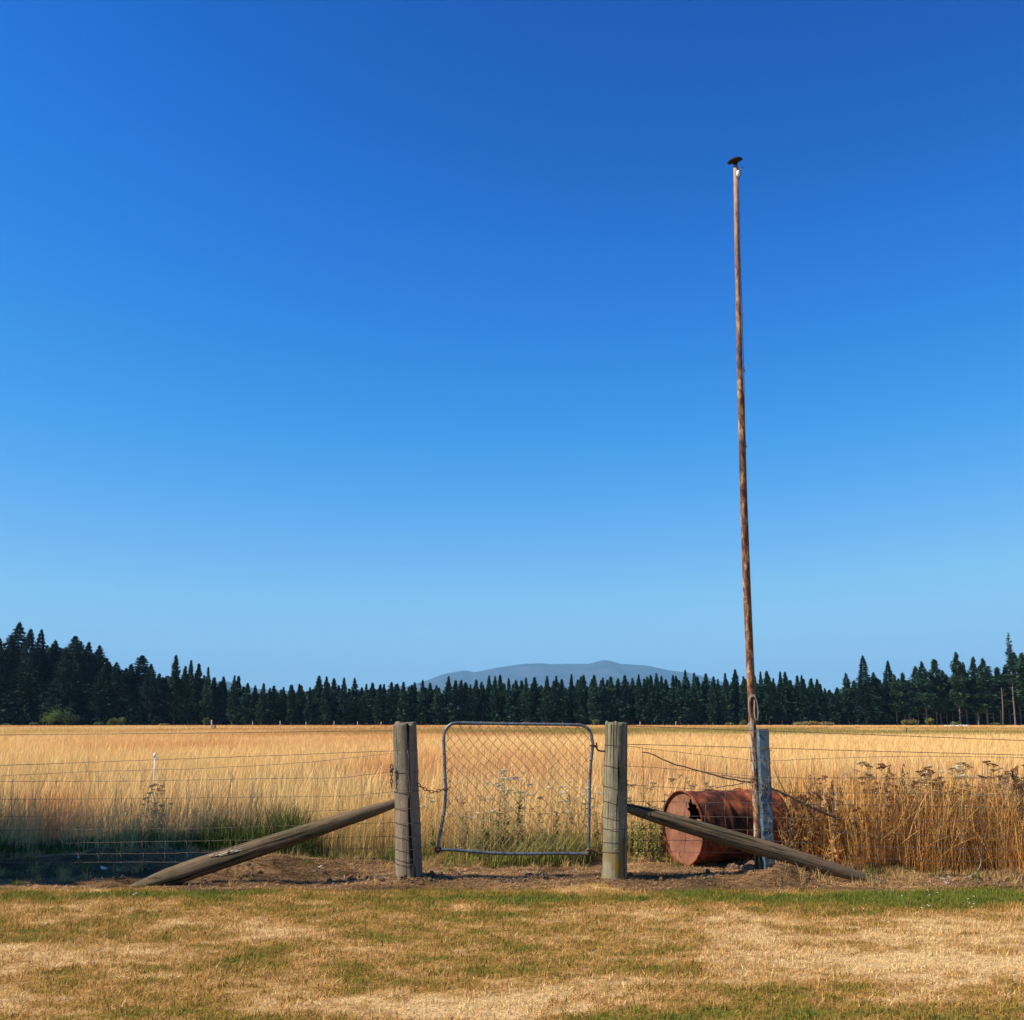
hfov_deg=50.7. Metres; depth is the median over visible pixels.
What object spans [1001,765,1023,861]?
dry weed
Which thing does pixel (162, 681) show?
fir tree
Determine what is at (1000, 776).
dry weed
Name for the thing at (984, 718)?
pine tree
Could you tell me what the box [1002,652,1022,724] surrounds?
pine tree
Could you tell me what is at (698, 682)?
pine tree
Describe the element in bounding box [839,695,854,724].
pine tree
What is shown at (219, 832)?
green grass
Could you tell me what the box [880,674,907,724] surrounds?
pine tree
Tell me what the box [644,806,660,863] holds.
green weed
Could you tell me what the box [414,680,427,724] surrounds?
pine tree
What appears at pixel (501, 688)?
pine tree
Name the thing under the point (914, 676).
pine tree
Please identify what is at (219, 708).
pine tree
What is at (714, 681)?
pine tree
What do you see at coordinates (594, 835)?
yarrow
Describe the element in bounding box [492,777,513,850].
yarrow
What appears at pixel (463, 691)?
pine tree
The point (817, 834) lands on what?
burr weed
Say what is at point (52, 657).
fir tree
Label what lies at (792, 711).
pine tree
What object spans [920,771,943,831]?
dry weed
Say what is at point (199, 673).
pine tree
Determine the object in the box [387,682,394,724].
pine tree
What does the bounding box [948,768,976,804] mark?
dry weed
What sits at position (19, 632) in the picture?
fir tree
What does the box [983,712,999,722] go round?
pine tree
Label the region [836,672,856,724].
pine tree
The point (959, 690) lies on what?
pine tree
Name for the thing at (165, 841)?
wire netting
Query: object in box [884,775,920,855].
dry weed
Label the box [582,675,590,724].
pine tree
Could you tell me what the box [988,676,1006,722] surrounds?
pine tree
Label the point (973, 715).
pine tree
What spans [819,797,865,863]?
burr weed
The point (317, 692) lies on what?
pine tree
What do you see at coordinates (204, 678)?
pine tree
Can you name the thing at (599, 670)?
mountain
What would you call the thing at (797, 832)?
burr weed
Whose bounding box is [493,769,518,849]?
yarrow
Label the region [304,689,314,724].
pine tree
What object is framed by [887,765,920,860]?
dry weed
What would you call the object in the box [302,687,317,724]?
pine tree
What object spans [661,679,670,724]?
pine tree
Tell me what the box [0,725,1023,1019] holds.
ground
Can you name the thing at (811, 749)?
fence wire
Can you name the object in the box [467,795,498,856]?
green weed
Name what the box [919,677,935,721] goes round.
pine tree
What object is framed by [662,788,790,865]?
oil drum
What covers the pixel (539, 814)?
green weed
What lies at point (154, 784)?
dry weed
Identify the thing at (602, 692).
pine tree
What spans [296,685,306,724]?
pine tree
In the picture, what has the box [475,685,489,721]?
pine tree
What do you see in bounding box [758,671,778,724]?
pine tree
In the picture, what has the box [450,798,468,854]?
green weed
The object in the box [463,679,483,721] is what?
pine tree
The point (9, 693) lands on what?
fir tree
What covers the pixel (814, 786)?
dry weed
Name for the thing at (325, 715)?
pine tree
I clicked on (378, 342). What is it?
sky
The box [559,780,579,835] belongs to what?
yarrow
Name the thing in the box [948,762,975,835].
dry weed
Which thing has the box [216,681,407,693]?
hills
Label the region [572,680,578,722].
pine tree
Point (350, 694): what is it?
pine tree
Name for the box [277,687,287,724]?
pine tree
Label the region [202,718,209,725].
bush
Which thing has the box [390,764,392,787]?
chain
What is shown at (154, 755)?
fence standard
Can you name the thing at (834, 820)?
dry weed
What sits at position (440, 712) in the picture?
pine tree
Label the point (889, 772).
dry weed
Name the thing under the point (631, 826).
green weed
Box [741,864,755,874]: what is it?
soil clod
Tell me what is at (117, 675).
fir tree
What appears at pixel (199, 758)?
fence wire
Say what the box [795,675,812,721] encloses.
pine tree
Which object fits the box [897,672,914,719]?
pine tree
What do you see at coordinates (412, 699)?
pine tree
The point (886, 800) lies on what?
dry weed
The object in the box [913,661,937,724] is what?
pine tree
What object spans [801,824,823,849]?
burr weed
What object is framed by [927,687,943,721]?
pine tree
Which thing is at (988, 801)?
dry weed
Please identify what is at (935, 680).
pine tree
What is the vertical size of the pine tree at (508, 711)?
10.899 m
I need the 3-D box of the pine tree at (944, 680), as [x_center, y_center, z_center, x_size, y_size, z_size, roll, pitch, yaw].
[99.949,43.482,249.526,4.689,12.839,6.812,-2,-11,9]
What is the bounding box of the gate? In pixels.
[435,721,597,856]
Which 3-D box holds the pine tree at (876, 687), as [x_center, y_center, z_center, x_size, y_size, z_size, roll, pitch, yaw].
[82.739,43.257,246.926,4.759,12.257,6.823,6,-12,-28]
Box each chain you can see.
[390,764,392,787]
[417,783,450,792]
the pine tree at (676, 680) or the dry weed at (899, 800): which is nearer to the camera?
the dry weed at (899, 800)
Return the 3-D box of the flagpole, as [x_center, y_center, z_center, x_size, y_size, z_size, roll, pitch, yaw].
[1.870,-0.030,8.540,0.150,6.000,0.130,0,-11,0]
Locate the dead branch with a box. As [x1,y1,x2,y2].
[642,752,840,820]
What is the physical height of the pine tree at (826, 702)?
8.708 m
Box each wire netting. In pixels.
[0,753,394,862]
[628,746,1023,860]
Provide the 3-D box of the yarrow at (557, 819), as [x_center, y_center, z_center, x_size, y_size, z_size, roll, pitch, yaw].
[0.394,2.629,9.076,0.189,0.600,0.257,0,-11,-2]
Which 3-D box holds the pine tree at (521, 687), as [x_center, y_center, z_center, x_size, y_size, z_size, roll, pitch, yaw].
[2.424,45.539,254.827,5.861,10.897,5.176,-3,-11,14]
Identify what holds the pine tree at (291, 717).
on the ground at (786, 873)
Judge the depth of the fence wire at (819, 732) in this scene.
7.97 m
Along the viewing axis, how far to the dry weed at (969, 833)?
8.59 m
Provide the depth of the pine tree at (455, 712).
241.75 m
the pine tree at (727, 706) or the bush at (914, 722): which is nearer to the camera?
the bush at (914, 722)
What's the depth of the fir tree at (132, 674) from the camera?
245.66 m
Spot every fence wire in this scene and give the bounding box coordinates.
[0,751,384,765]
[15,730,391,734]
[628,744,1020,754]
[636,726,1023,740]
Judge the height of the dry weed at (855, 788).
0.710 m
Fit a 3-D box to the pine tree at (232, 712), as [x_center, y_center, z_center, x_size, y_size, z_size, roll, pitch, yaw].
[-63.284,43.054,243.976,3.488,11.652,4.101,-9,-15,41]
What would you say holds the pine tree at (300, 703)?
on the ground at (786, 873)
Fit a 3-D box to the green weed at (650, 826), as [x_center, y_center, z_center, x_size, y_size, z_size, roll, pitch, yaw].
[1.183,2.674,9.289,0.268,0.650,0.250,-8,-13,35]
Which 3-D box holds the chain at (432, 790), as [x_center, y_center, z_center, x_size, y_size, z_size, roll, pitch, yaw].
[-0.566,2.019,7.839,0.252,0.074,0.024,0,-11,0]
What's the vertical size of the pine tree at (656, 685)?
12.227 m
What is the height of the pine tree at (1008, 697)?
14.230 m
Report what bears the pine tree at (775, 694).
on the ground at (786, 873)
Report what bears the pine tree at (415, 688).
on the ground at (786, 873)
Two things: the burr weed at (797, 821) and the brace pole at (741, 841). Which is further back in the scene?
the burr weed at (797, 821)
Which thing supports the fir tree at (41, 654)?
on the ground at (786, 873)
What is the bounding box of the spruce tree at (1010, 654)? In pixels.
[1005,632,1017,724]
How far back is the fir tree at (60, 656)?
248.24 m
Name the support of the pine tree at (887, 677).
on the ground at (786, 873)
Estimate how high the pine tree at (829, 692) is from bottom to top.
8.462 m
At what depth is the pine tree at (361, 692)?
250.32 m
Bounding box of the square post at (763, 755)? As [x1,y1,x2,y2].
[750,729,774,870]
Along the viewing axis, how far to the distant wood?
258.39 m
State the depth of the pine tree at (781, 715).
243.09 m
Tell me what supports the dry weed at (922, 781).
on the ground at (786, 873)
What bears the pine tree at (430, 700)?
on the ground at (786, 873)
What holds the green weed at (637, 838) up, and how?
on the ground at (786, 873)
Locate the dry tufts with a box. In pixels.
[0,839,1023,887]
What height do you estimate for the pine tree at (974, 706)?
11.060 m
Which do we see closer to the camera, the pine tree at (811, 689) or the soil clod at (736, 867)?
the soil clod at (736, 867)
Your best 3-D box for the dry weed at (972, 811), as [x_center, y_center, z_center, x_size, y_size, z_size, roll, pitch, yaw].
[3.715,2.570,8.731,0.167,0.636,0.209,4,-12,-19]
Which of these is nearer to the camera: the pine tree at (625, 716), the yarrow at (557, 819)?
the yarrow at (557, 819)
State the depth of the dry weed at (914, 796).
8.73 m
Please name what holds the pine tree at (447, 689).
on the ground at (786, 873)
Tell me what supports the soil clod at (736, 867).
on the ground at (786, 873)
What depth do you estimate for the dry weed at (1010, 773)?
8.66 m
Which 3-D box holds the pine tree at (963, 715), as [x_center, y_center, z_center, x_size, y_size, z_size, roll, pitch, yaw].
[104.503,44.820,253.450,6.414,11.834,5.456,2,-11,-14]
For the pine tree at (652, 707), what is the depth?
242.10 m
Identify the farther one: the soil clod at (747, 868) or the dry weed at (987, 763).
the dry weed at (987, 763)
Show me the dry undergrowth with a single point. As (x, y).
(925, 854)
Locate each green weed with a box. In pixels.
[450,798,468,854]
[451,799,487,857]
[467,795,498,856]
[505,792,539,844]
[528,793,546,846]
[547,800,582,838]
[627,779,640,856]
[627,792,659,858]
[630,818,649,861]
[631,782,666,857]
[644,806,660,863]
[653,794,666,857]
[666,774,682,795]
[684,780,696,790]
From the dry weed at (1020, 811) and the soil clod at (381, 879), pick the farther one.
the dry weed at (1020, 811)
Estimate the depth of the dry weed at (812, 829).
8.81 m
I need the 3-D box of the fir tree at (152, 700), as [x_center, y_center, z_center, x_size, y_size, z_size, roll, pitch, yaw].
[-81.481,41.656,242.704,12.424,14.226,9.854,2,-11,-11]
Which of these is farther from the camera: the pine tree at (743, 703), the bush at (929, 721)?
the pine tree at (743, 703)
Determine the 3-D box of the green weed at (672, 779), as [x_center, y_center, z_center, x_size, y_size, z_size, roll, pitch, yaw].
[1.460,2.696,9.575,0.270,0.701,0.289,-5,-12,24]
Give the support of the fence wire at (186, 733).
attached to the fence post at (408, 855)
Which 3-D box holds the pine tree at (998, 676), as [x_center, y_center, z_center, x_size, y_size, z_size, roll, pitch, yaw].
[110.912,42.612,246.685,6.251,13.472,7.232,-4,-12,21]
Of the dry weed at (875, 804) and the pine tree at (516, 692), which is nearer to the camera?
the dry weed at (875, 804)
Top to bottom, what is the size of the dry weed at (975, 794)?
0.789 m
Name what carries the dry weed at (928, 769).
on the ground at (786, 873)
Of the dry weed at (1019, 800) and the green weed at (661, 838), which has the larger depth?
the green weed at (661, 838)
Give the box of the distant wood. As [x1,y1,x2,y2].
[2,640,1023,724]
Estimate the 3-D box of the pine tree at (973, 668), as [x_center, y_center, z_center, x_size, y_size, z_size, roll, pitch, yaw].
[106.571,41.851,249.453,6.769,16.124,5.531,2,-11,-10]
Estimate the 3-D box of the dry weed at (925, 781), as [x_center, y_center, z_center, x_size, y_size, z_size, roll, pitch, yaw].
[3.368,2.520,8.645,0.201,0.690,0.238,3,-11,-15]
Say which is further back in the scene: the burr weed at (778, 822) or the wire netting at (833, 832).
the burr weed at (778, 822)
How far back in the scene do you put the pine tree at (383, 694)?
245.32 m
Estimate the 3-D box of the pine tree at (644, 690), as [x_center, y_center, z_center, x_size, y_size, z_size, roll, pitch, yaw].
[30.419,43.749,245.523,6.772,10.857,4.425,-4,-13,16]
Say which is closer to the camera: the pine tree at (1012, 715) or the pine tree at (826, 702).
the pine tree at (826, 702)
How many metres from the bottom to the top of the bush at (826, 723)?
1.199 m
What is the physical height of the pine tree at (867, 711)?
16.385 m
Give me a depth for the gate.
7.85 m
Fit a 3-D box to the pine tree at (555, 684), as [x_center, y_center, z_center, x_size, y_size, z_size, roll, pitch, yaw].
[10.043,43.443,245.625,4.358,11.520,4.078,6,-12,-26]
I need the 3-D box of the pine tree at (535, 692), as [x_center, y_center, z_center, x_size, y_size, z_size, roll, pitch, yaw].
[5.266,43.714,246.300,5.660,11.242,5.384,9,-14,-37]
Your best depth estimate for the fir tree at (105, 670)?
240.60 m
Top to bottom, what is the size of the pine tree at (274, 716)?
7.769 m
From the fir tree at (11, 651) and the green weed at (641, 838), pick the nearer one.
the green weed at (641, 838)
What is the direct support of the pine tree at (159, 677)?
on the ground at (786, 873)
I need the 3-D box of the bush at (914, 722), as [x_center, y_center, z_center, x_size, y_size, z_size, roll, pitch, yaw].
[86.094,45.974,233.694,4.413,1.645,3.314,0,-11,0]
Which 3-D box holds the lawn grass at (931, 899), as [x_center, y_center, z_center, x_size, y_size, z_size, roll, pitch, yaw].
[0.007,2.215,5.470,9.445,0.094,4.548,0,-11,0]
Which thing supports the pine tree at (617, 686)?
on the ground at (786, 873)
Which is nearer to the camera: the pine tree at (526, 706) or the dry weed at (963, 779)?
the dry weed at (963, 779)
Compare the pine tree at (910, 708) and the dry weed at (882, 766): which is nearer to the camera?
the dry weed at (882, 766)
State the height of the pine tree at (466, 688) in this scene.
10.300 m
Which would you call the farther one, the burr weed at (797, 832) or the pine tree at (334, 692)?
the pine tree at (334, 692)
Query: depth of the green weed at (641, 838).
9.03 m
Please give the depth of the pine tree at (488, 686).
246.31 m
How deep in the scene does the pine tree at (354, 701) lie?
245.20 m
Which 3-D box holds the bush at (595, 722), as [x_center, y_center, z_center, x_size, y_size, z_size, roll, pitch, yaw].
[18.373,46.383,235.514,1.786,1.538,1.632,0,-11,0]
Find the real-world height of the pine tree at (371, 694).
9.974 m
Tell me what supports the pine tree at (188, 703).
on the ground at (786, 873)
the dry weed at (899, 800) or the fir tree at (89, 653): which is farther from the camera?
the fir tree at (89, 653)
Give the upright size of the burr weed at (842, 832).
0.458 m
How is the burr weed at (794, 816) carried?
on the ground at (786, 873)
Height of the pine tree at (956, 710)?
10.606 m
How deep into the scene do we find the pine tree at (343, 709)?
241.84 m
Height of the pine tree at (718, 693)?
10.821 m
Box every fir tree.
[0,622,28,723]
[0,628,54,725]
[0,637,21,724]
[0,638,25,724]
[0,650,20,723]
[11,629,58,724]
[26,639,72,724]
[33,636,97,725]
[33,650,73,724]
[58,641,102,725]
[73,645,110,725]
[76,661,137,724]
[80,662,144,725]
[92,672,146,725]
[102,664,149,724]
[124,663,174,725]
[129,655,174,724]
[145,677,174,724]
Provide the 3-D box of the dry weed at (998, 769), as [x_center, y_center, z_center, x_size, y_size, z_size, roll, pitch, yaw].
[3.995,2.514,8.897,0.312,0.769,0.263,-2,-11,10]
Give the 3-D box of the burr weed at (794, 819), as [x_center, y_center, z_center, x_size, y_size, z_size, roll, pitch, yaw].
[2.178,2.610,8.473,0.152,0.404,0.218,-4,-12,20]
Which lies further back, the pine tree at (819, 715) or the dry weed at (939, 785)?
the pine tree at (819, 715)
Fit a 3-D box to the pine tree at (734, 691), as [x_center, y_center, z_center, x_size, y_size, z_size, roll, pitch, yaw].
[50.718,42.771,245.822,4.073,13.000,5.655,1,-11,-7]
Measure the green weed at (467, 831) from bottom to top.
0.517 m
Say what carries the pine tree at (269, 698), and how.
on the ground at (786, 873)
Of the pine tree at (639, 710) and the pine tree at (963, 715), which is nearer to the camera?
the pine tree at (639, 710)
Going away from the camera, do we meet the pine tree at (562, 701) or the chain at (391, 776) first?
the chain at (391, 776)
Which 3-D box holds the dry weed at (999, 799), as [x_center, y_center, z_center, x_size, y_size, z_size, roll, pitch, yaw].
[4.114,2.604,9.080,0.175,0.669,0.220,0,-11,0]
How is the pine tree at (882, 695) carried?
on the ground at (786, 873)
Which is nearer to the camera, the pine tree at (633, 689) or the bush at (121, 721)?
the bush at (121, 721)
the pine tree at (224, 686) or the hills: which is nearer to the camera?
the pine tree at (224, 686)
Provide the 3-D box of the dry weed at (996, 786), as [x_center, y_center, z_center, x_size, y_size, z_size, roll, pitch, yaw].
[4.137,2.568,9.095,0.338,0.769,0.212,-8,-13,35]
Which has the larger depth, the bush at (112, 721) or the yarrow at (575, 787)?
the bush at (112, 721)
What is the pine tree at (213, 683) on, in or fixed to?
on the ground at (786, 873)
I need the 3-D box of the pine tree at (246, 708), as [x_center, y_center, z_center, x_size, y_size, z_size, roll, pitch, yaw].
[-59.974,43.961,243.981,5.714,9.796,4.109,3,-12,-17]
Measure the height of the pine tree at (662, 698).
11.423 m
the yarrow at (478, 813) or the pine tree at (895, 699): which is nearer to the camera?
the yarrow at (478, 813)
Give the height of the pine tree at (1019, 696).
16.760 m
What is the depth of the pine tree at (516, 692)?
246.02 m
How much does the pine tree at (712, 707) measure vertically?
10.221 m
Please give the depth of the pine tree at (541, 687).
251.79 m
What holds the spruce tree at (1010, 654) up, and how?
on the ground at (786, 873)
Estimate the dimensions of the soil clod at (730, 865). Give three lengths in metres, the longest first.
0.096 x 0.083 x 0.071 m
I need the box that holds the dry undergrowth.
[725,762,1023,873]
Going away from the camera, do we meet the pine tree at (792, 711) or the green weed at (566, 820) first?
the green weed at (566, 820)
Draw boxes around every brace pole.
[129,799,394,885]
[627,804,885,882]
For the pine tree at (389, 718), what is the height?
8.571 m
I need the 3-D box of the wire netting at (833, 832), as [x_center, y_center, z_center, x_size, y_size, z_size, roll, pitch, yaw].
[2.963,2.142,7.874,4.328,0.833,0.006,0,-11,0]
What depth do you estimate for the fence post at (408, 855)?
7.79 m
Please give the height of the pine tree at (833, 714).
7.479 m
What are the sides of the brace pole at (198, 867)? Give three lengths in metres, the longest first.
2.073 x 0.140 x 0.138 m
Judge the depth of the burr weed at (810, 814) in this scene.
8.64 m
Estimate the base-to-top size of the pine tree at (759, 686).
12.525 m
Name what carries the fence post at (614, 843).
on the ground at (786, 873)
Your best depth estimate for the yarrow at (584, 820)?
9.26 m
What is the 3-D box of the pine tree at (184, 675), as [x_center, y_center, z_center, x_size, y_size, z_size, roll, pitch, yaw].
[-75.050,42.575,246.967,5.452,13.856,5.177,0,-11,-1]
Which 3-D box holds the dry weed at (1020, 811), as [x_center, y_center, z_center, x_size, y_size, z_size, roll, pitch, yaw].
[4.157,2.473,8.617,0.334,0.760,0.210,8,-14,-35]
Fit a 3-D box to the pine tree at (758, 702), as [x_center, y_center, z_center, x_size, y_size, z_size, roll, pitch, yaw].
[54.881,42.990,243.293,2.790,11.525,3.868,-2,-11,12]
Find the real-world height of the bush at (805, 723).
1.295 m
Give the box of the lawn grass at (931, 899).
[0,880,1023,1019]
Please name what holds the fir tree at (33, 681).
on the ground at (786, 873)
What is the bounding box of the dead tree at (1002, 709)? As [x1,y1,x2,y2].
[1001,687,1006,724]
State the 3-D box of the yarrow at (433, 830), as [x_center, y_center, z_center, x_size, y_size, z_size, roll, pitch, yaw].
[-0.682,2.662,9.074,0.146,0.507,0.171,5,-12,-23]
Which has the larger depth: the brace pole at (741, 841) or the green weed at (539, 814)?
the green weed at (539, 814)
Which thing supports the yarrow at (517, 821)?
on the ground at (786, 873)
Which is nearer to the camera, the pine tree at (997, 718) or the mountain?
the pine tree at (997, 718)
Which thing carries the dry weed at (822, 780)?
on the ground at (786, 873)
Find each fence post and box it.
[392,721,422,877]
[593,721,627,879]
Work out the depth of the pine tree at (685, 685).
247.38 m
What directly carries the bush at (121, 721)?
on the ground at (786, 873)
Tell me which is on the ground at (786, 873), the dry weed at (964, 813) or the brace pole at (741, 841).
the dry weed at (964, 813)
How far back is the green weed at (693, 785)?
9.71 m
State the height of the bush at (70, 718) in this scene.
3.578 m
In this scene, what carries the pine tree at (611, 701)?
on the ground at (786, 873)
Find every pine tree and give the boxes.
[156,673,161,691]
[163,654,185,724]
[175,666,190,724]
[176,660,199,724]
[186,663,204,724]
[196,675,205,724]
[198,667,214,720]
[208,677,225,724]
[210,681,229,724]
[215,677,228,724]
[223,675,245,724]
[224,675,239,724]
[235,683,257,724]
[249,685,258,724]
[254,683,270,724]
[265,687,273,724]
[266,686,276,723]
[267,692,283,724]
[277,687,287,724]
[284,685,297,724]
[295,683,305,724]
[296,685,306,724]
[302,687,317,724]
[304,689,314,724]
[307,676,322,724]
[316,676,332,725]
[327,678,338,724]
[334,678,353,724]
[344,688,352,724]
[349,678,359,724]
[355,684,373,724]
[356,688,365,724]
[362,682,375,724]
[372,689,384,724]
[378,684,387,724]
[383,688,398,724]
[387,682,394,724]
[391,682,412,722]
[393,683,400,722]
[405,685,417,721]
[413,682,418,714]
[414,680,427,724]
[424,682,434,724]
[427,687,448,724]
[439,676,452,724]
[446,680,466,724]
[453,680,466,724]
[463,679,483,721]
[463,684,477,725]
[464,682,468,724]
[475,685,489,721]
[485,675,491,721]
[487,676,501,721]
[495,675,505,721]
[500,678,517,721]
[511,680,522,721]
[514,677,535,721]
[518,680,523,722]
[529,677,544,722]
[536,676,556,722]
[539,685,548,722]
[550,676,561,722]
[553,679,569,722]
[566,674,575,722]
[572,676,587,723]
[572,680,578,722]
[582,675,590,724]
[587,675,602,721]
[598,678,611,725]
[601,676,622,721]
[615,678,622,721]
[617,675,634,722]
[629,678,638,724]
[633,674,647,724]
[639,678,652,725]
[640,675,661,724]
[643,677,652,723]
[653,673,666,724]
[654,676,672,724]
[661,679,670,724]
[666,675,676,724]
[670,680,690,724]
[674,676,677,724]
[681,671,690,724]
[684,672,706,724]
[687,676,700,724]
[698,673,713,724]
[705,681,717,724]
[709,676,719,724]
[715,678,724,725]
[716,673,737,721]
[730,669,741,724]
[736,676,748,724]
[755,676,761,724]
[758,671,765,724]
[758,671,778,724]
[771,678,777,724]
[774,672,791,724]
[782,671,790,724]
[785,680,801,722]
[792,675,806,716]
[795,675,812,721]
[805,678,815,720]
[811,679,826,721]
[821,688,829,718]
[824,693,840,722]
[826,690,836,721]
[833,687,845,724]
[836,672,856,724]
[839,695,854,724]
[840,655,894,725]
[866,672,886,724]
[872,660,908,724]
[878,687,892,723]
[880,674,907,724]
[894,686,924,719]
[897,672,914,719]
[908,666,922,720]
[908,710,927,722]
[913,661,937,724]
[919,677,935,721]
[923,659,949,724]
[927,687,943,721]
[927,713,958,724]
[941,670,953,724]
[943,682,958,721]
[945,652,970,724]
[953,676,970,724]
[961,662,973,724]
[965,658,1009,724]
[965,677,993,724]
[967,656,982,724]
[967,709,985,724]
[980,710,992,724]
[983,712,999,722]
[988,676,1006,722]
[992,667,1011,724]
[994,690,1008,721]
[997,665,1018,724]
[1001,706,1023,724]
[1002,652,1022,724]
[1011,652,1023,707]
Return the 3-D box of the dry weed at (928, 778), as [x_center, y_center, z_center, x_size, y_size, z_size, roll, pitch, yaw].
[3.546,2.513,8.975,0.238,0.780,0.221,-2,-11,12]
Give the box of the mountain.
[405,660,729,693]
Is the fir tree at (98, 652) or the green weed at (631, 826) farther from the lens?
the fir tree at (98, 652)
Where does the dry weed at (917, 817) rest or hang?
on the ground at (786, 873)
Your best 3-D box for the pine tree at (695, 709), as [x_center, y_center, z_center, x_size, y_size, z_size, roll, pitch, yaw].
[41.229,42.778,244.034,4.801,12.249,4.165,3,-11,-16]
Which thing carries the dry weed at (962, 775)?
on the ground at (786, 873)
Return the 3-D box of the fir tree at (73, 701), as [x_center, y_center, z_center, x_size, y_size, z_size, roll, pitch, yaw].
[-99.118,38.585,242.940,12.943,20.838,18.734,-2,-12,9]
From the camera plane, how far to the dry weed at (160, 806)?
10.25 m
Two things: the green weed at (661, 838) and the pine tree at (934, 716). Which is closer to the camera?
the green weed at (661, 838)
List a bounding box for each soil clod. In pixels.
[378,877,384,881]
[727,862,734,869]
[732,864,740,870]
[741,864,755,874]
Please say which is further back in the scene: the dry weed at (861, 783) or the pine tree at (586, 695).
the pine tree at (586, 695)
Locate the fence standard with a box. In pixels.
[151,753,158,821]
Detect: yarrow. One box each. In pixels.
[422,796,436,852]
[468,812,482,861]
[480,781,505,855]
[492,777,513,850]
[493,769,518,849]
[511,771,532,847]
[547,786,569,841]
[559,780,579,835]
[580,788,594,835]
[587,786,602,854]
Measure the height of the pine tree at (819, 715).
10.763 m
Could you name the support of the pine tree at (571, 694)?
on the ground at (786, 873)
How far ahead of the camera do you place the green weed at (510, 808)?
9.17 m
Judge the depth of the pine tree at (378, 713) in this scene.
242.70 m
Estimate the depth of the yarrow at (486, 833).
8.96 m
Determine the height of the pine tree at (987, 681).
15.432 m
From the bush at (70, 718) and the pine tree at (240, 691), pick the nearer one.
the bush at (70, 718)
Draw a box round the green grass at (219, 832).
[0,797,668,868]
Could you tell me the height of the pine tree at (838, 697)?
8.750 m
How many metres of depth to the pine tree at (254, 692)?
245.40 m
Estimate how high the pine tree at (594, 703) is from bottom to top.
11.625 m
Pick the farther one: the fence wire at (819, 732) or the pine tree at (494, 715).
the pine tree at (494, 715)
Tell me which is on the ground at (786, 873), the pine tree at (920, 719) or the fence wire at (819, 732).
the pine tree at (920, 719)
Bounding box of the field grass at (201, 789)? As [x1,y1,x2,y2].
[0,724,1023,866]
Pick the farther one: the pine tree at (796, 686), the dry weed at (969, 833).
the pine tree at (796, 686)
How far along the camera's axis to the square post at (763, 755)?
8.04 m
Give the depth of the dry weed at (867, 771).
8.76 m
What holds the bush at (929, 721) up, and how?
on the ground at (786, 873)
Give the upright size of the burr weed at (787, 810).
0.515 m
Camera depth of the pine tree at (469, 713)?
242.23 m
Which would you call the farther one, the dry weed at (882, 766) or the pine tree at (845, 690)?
the pine tree at (845, 690)
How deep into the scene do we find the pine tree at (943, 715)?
251.31 m
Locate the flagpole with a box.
[727,157,761,870]
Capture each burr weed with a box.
[774,821,800,864]
[775,802,807,864]
[777,799,807,850]
[778,817,797,849]
[781,793,805,850]
[781,825,810,848]
[793,792,829,853]
[799,791,830,858]
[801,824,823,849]
[810,826,829,857]
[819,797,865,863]
[826,811,849,860]
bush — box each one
[39,705,62,724]
[60,710,79,725]
[106,718,117,725]
[118,717,125,725]
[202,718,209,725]
[593,719,599,724]
[792,721,819,725]
[816,721,834,725]
[901,719,918,725]
[925,718,934,725]
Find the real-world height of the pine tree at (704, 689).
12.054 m
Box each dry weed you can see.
[147,783,165,827]
[153,785,172,838]
[798,802,820,851]
[806,774,826,832]
[817,775,830,790]
[818,775,850,863]
[843,761,875,862]
[843,773,860,818]
[853,774,882,855]
[858,779,884,853]
[874,763,899,853]
[877,765,895,799]
[879,784,903,867]
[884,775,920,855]
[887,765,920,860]
[905,781,929,837]
[906,802,924,860]
[912,766,936,846]
[914,770,930,842]
[919,780,940,863]
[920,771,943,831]
[922,764,944,792]
[924,765,971,860]
[930,776,951,813]
[934,783,953,864]
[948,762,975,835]
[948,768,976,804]
[955,768,993,864]
[955,789,973,863]
[959,801,979,866]
[963,788,985,860]
[972,781,993,845]
[977,760,1003,835]
[978,767,1018,858]
[983,768,1007,837]
[987,780,1006,850]
[993,772,1022,864]
[996,768,1017,844]
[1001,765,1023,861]
[1001,770,1023,858]
[1017,795,1021,817]
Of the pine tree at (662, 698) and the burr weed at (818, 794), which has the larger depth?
the pine tree at (662, 698)
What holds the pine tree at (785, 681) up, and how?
on the ground at (786, 873)
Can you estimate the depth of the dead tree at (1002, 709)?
238.85 m
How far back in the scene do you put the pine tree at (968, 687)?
246.16 m
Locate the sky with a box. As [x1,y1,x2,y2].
[0,0,1023,693]
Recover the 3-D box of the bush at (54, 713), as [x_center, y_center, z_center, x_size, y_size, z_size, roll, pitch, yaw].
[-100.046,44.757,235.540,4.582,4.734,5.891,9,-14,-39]
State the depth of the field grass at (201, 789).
18.17 m
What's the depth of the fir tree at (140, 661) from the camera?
248.65 m
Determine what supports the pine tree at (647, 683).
on the ground at (786, 873)
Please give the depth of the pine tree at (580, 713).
243.70 m
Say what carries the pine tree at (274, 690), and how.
on the ground at (786, 873)
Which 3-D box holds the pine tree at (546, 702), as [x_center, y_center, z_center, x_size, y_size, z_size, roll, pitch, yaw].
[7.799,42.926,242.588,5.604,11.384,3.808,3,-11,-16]
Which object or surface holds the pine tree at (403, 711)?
on the ground at (786, 873)
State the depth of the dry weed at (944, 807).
8.68 m
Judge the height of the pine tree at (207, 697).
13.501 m
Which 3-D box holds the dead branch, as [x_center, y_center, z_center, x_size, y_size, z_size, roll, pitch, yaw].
[1.799,2.089,8.105,1.712,0.549,0.272,4,-12,-19]

